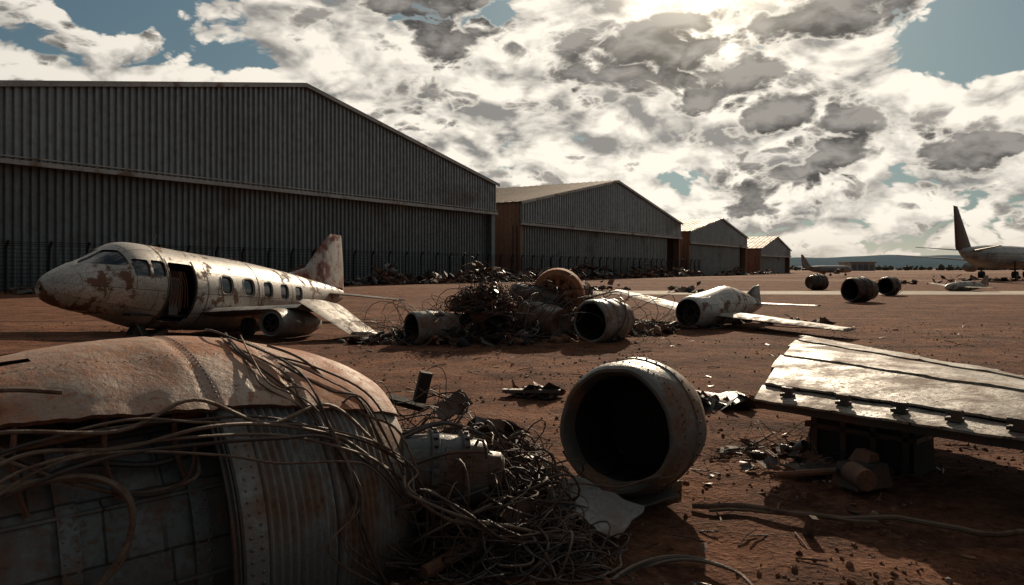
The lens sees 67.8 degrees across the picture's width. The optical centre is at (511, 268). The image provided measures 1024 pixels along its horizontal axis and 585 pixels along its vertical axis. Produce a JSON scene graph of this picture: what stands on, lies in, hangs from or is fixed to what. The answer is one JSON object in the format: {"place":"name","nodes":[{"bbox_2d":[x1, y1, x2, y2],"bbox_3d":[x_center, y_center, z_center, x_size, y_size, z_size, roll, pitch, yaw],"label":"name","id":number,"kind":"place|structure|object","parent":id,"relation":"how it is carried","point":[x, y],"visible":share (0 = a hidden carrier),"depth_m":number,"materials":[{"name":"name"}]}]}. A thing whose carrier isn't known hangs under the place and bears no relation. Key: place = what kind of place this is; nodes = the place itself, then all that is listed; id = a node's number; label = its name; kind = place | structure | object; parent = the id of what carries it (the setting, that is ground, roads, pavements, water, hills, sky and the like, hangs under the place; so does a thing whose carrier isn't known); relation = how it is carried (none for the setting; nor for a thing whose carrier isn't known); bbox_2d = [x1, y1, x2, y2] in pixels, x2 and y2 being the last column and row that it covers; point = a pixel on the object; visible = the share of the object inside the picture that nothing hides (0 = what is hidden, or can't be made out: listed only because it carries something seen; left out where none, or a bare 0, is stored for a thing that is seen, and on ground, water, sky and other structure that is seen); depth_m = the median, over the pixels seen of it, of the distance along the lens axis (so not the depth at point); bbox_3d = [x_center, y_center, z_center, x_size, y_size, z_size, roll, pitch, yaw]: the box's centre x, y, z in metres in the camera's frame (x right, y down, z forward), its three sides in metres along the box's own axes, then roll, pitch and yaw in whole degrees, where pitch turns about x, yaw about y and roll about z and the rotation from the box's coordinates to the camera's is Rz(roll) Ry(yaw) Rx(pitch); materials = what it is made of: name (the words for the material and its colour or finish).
{"place":"outdoors","nodes":[
{"label":"outdoors","id":0,"kind":"place"},
{"bbox_2d":[0,269,1023,584],"bbox_3d":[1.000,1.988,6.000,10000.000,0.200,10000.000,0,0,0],"label":"ground","id":1,"kind":"structure","parent":0,"point":[976,501],"depth_m":12.11,"materials":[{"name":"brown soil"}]},
{"bbox_2d":[8,286,34,293],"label":"scrap heap","id":2,"kind":"object","parent":1,"relation":"on","point":[22,290],"visible":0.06,"depth_m":58.43,"materials":[{"name":"metal"}]},
{"bbox_2d":[0,335,417,584],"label":"engine nacelle wreck","id":3,"kind":"object","parent":1,"relation":"on","point":[226,521],"visible":0.77,"depth_m":4.11,"materials":[{"name":"metal"}]},
{"bbox_2d":[35,234,406,337],"bbox_3d":[-8.664,0.352,25.581,12.267,3.431,11.859,0,0,-31],"label":"airplane wreck","id":4,"kind":"object","parent":1,"relation":"on","point":[138,290],"visible":1,"depth_m":21.23,"materials":[{"name":"white paint"}]},
{"bbox_2d":[125,235,302,330],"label":"window frames and straps","id":5,"kind":"structure","parent":4,"relation":"in","point":[156,235],"depth_m":22.41,"materials":[{"name":"metal"}]},
{"bbox_2d":[0,80,499,289],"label":"hangar","id":6,"kind":"structure","parent":1,"relation":"on","point":[279,166],"depth_m":85.14,"materials":[{"name":"metal"}]},
{"bbox_2d":[0,163,486,289],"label":"sliding doors","id":7,"kind":"structure","parent":6,"relation":"in","point":[38,204],"depth_m":84.46,"materials":[{"name":"metal"}]},
{"bbox_2d":[286,264,352,285],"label":"scrap heap","id":8,"kind":"object","parent":1,"relation":"on","point":[302,266],"visible":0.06,"depth_m":79.60,"materials":[{"name":"metal"}]},
{"bbox_2d":[0,329,672,584],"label":"cable bundle","id":9,"kind":"object","parent":1,"relation":"on","point":[329,433],"visible":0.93,"depth_m":4.43,"materials":[{"name":"black rubber"}]},
{"bbox_2d":[0,239,700,292],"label":"wire fence","id":10,"kind":"object","parent":1,"relation":"on","point":[50,244],"visible":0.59,"depth_m":95.28,"materials":[{"name":"grey metal"}]},
{"bbox_2d":[344,261,427,285],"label":"scrap heap","id":11,"kind":"object","parent":1,"relation":"on","point":[400,278],"visible":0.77,"depth_m":92.81,"materials":[{"name":"metal"}]},
{"bbox_2d":[403,309,459,343],"bbox_3d":[-2.119,1.587,20.293,1.326,0.971,0.982,0,0,-38],"label":"jet engine","id":12,"kind":"object","parent":1,"relation":"on","point":[424,320],"visible":0.69,"depth_m":19.98,"materials":[{"name":"metal"}]},
{"bbox_2d":[406,257,535,283],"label":"scrap heap","id":13,"kind":"object","parent":1,"relation":"on","point":[433,278],"visible":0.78,"depth_m":103.81,"materials":[{"name":"metal"}]},
{"bbox_2d":[440,269,535,337],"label":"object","id":14,"kind":"object","parent":1,"relation":"on","point":[498,305],"visible":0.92,"depth_m":20.60,"materials":[{"name":"metal"}]},
{"bbox_2d":[389,371,596,572],"bbox_3d":[-0.447,1.489,6.073,2.179,1.259,2.511,0,0,0],"label":"scrap heap","id":15,"kind":"object","parent":1,"relation":"on","point":[424,383],"visible":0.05,"depth_m":6.25,"materials":[{"name":"metal"}]},
{"bbox_2d":[401,421,502,520],"bbox_3d":[-0.453,1.421,5.368,0.740,0.681,0.645,4,-1,-12],"label":"engine part","id":16,"kind":"object","parent":15,"relation":"on","point":[433,450],"visible":0.71,"depth_m":5.17,"materials":[{"name":"metal"}]},
{"bbox_2d":[419,496,536,578],"bbox_3d":[-0.178,1.782,5.109,0.195,0.321,1.046,0,0,43],"label":"landing gear strut","id":17,"kind":"object","parent":15,"relation":"on","point":[429,569],"visible":0.29,"depth_m":4.93,"materials":[{"name":"metal"}]},
{"bbox_2d":[374,366,632,584],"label":"wire tangle","id":18,"kind":"object","parent":1,"relation":"on","point":[537,519],"visible":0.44,"depth_m":5.08,"materials":[{"name":"black metal"}]},
{"bbox_2d":[338,269,674,346],"bbox_3d":[0.359,1.163,21.893,10.095,2.270,5.634,0,0,-27],"label":"scrap heap","id":19,"kind":"object","parent":1,"relation":"on","point":[510,333],"visible":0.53,"depth_m":20.66,"materials":[{"name":"metal"}]},
{"bbox_2d":[507,283,564,316],"bbox_3d":[0.694,1.077,22.586,1.530,1.132,1.130,12,7,34],"label":"jet engine","id":20,"kind":"object","parent":19,"relation":"on","point":[524,294],"visible":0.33,"depth_m":22.29,"materials":[{"name":"metal"}]},
{"bbox_2d":[514,299,571,338],"bbox_3d":[0.889,1.478,21.476,1.132,1.134,1.428,0,5,-40],"label":"jet engine","id":21,"kind":"object","parent":19,"relation":"on","point":[535,307],"visible":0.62,"depth_m":21.07,"materials":[{"name":"metal"}]},
{"bbox_2d":[534,268,584,315],"bbox_3d":[1.396,0.775,22.772,1.580,1.580,0.480,0,8,15],"label":"engine cowl ring","id":22,"kind":"object","parent":19,"relation":"on","point":[559,278],"visible":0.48,"depth_m":22.52,"materials":[{"name":"orange metal"}]},
{"bbox_2d":[582,281,593,299],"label":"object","id":23,"kind":"object","parent":19,"relation":"on","point":[591,290],"visible":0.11,"depth_m":24.75,"materials":[{"name":"metal"}]},
{"bbox_2d":[502,379,565,399],"bbox_3d":[0.351,1.940,11.919,1.005,0.390,0.745,0,0,0],"label":"scrap plank pile","id":24,"kind":"object","parent":1,"relation":"on","point":[549,391],"visible":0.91,"depth_m":11.77,"materials":[{"name":"metal"}]},
{"bbox_2d":[518,267,583,281],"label":"scrap heap","id":25,"kind":"object","parent":1,"relation":"on","point":[531,275],"visible":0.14,"depth_m":112.62,"materials":[{"name":"metal"}]},
{"bbox_2d":[95,324,1019,584],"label":"scattered scrap","id":26,"kind":"object","parent":1,"relation":"on","point":[703,547],"visible":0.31,"depth_m":6.57,"materials":[{"name":"metal"}]},
{"bbox_2d":[495,180,682,278],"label":"hangar","id":27,"kind":"structure","parent":1,"relation":"on","point":[619,219],"depth_m":160.18,"materials":[{"name":"metal"}]},
{"bbox_2d":[523,225,666,276],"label":"sliding doors","id":28,"kind":"structure","parent":27,"relation":"in","point":[539,241],"depth_m":161.96,"materials":[{"name":"metal"}]},
{"bbox_2d":[571,262,619,279],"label":"scrap heap","id":29,"kind":"object","parent":1,"relation":"on","point":[594,274],"visible":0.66,"depth_m":141.07,"materials":[{"name":"metal"}]},
{"bbox_2d":[573,297,634,342],"bbox_3d":[2.574,1.447,20.929,1.304,1.299,1.479,0,0,42],"label":"jet engine","id":30,"kind":"object","parent":1,"relation":"on","point":[615,315],"visible":0.94,"depth_m":20.68,"materials":[{"name":"metal"}]},
{"bbox_2d":[544,476,679,538],"bbox_3d":[0.806,1.817,6.218,0.842,0.343,1.504,0,0,32],"label":"sheet metal","id":31,"kind":"object","parent":1,"relation":"on","point":[618,513],"visible":0.59,"depth_m":5.77,"materials":[{"name":"grey metal"}]},
{"bbox_2d":[560,356,706,498],"bbox_3d":[1.067,1.375,6.635,1.209,1.207,0.850,0,-4,33],"label":"engine cowl","id":32,"kind":"object","parent":31,"relation":"on","point":[636,418],"visible":0.92,"depth_m":6.59,"materials":[{"name":"metal"}]},
{"bbox_2d":[619,263,674,277],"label":"scrap heap","id":33,"kind":"object","parent":1,"relation":"on","point":[635,273],"visible":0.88,"depth_m":157.12,"materials":[{"name":"metal"}]},
{"bbox_2d":[591,279,710,292],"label":"scrap heap","id":34,"kind":"object","parent":1,"relation":"on","point":[690,289],"visible":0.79,"depth_m":62.38,"materials":[{"name":"metal"}]},
{"bbox_2d":[621,480,681,497],"bbox_3d":[1.150,1.940,6.750,0.710,0.209,0.300,0,0,-34],"label":"timber block","id":35,"kind":"object","parent":1,"relation":"on","point":[677,485],"depth_m":6.78,"materials":[{"name":"brown wood"}]},
{"bbox_2d":[612,554,752,584],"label":"cable loop","id":36,"kind":"object","parent":1,"relation":"on","point":[654,561],"visible":0.94,"depth_m":5.04,"materials":[{"name":"rubber"}]},
{"bbox_2d":[660,265,704,276],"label":"scrap heap","id":37,"kind":"object","parent":1,"relation":"on","point":[687,273],"visible":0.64,"depth_m":177.87,"materials":[{"name":"metal"}]},
{"bbox_2d":[679,218,748,274],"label":"hangar","id":38,"kind":"structure","parent":1,"relation":"on","point":[714,245],"depth_m":229.53,"materials":[{"name":"metal"}]},
{"bbox_2d":[689,243,739,274],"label":"sliding doors","id":39,"kind":"structure","parent":38,"relation":"in","point":[712,258],"depth_m":231.72,"materials":[{"name":"metal"}]},
{"bbox_2d":[696,390,756,410],"bbox_3d":[3.093,1.922,10.887,1.443,0.387,0.774,0,0,-26],"label":"scrap sheet pile","id":40,"kind":"object","parent":1,"relation":"on","point":[732,400],"visible":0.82,"depth_m":10.73,"materials":[{"name":"metal"}]},
{"bbox_2d":[613,285,855,331],"bbox_3d":[7.228,1.322,27.142,5.574,1.387,11.412,0,0,-44],"label":"airplane wreck","id":41,"kind":"object","parent":1,"relation":"on","point":[727,303],"visible":0.98,"depth_m":25.11,"materials":[{"name":"white paint"}]},
{"bbox_2d":[714,266,754,275],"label":"scrap heap","id":42,"kind":"object","parent":1,"relation":"on","point":[728,273],"visible":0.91,"depth_m":211.70,"materials":[{"name":"metal"}]},
{"bbox_2d":[635,310,836,329],"bbox_3d":[7.104,1.770,26.119,9.322,0.861,3.425,0,0,-10],"label":"scrap heap","id":43,"kind":"object","parent":1,"relation":"on","point":[823,320],"visible":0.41,"depth_m":25.13,"materials":[{"name":"metal"}]},
{"bbox_2d":[754,267,777,274],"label":"scrap heap","id":44,"kind":"object","parent":1,"relation":"on","point":[769,270],"visible":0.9,"depth_m":240.41,"materials":[{"name":"metal"}]},
{"bbox_2d":[746,236,791,273],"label":"hangar","id":45,"kind":"structure","parent":1,"relation":"on","point":[764,253],"depth_m":284.84,"materials":[{"name":"metal"}]},
{"bbox_2d":[760,255,784,272],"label":"sliding doors","id":46,"kind":"structure","parent":45,"relation":"in","point":[777,264],"depth_m":290.99,"materials":[{"name":"metal"}]},
{"bbox_2d":[701,420,903,481],"bbox_3d":[2.995,1.865,7.809,2.099,0.435,1.926,0,0,0],"label":"scrap heap","id":47,"kind":"object","parent":1,"relation":"on","point":[772,461],"visible":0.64,"depth_m":7.77,"materials":[{"name":"metal"}]},
{"bbox_2d":[593,291,1023,294],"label":"taxiway","id":48,"kind":"structure","parent":1,"relation":"on","point":[901,292],"depth_m":62.13,"materials":[{"name":"concrete"}]},
{"bbox_2d":[801,515,818,534],"bbox_3d":[2.250,1.950,5.750,0.092,0.176,0.095,0,0,-17],"label":"metal stub","id":49,"kind":"object","parent":1,"relation":"on","point":[810,525],"visible":0.93,"depth_m":5.73,"materials":[{"name":"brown metal"}]},
{"bbox_2d":[805,274,828,289],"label":"jet engine","id":50,"kind":"object","parent":1,"relation":"on","point":[817,282],"visible":0.98,"depth_m":69.26,"materials":[{"name":"metal"}]},
{"bbox_2d":[794,255,851,275],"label":"airplane","id":51,"kind":"object","parent":1,"relation":"on","point":[823,270],"visible":0.98,"depth_m":176.06,"materials":[{"name":"paint"}]},
{"bbox_2d":[776,448,892,491],"bbox_3d":[2.834,1.770,6.854,0.828,0.299,0.943,0,0,-23],"label":"broken gearbox","id":52,"kind":"object","parent":1,"relation":"on","point":[861,469],"visible":0.97,"depth_m":6.71,"materials":[{"name":"metal"}]},
{"bbox_2d":[692,503,1023,537],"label":"cable","id":53,"kind":"object","parent":1,"relation":"on","point":[741,507],"visible":0.99,"depth_m":5.89,"materials":[{"name":"black rubber"},{"name":"steel"}]},
{"bbox_2d":[841,277,878,301],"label":"jet engine","id":54,"kind":"object","parent":1,"relation":"on","point":[858,289],"visible":0.98,"depth_m":44.62,"materials":[{"name":"metal"}]},
{"bbox_2d":[754,335,1023,476],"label":"detached wing","id":55,"kind":"structure","parent":1,"relation":"on","point":[848,398],"depth_m":7.43,"materials":[{"name":"silver metal"}]},
{"bbox_2d":[877,276,901,294],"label":"jet engine","id":56,"kind":"object","parent":1,"relation":"on","point":[887,285],"visible":0.95,"depth_m":55.82,"materials":[{"name":"metal"}]},
{"bbox_2d":[790,264,1023,269],"bbox_3d":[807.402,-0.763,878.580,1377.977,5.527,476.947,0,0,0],"label":"distant tree mass","id":57,"kind":"object","parent":1,"relation":"on","point":[907,267],"visible":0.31,"depth_m":721.85,"materials":[{"name":"green plant"}]},
{"bbox_2d":[875,274,1023,283],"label":"scrap heap","id":58,"kind":"object","parent":1,"relation":"on","point":[952,280],"visible":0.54,"depth_m":116.52,"materials":[{"name":"metal"}]},
{"bbox_2d":[897,205,1023,277],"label":"airliner","id":59,"kind":"object","parent":1,"relation":"on","point":[988,256],"visible":0.99,"depth_m":126.37,"materials":[{"name":"paint"}]},
{"bbox_2d":[988,252,1022,255],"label":"windows","id":60,"kind":"structure","parent":59,"relation":"in","point":[989,253],"depth_m":128.09,"materials":[{"name":"black glass"}]},
{"bbox_2d":[929,275,995,290],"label":"airplane wreck","id":61,"kind":"object","parent":1,"relation":"on","point":[965,285],"visible":0.97,"depth_m":66.41,"materials":[{"name":"white paint"}]},
{"bbox_2d":[0,0,1023,257],"label":"sky","id":62,"kind":"structure","parent":0,"point":[826,128],"materials":[{"name":"white"}]},
{"bbox_2d":[837,262,876,270],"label":"terminal building","id":63,"kind":"structure","parent":0,"point":[862,266],"depth_m":560.00,"materials":[{"name":"metal"}]},
{"bbox_2d":[790,255,967,268],"bbox_3d":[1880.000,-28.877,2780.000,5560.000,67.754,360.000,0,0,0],"label":"hills","id":64,"kind":"structure","parent":0,"point":[894,261],"depth_m":2744.68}
]}

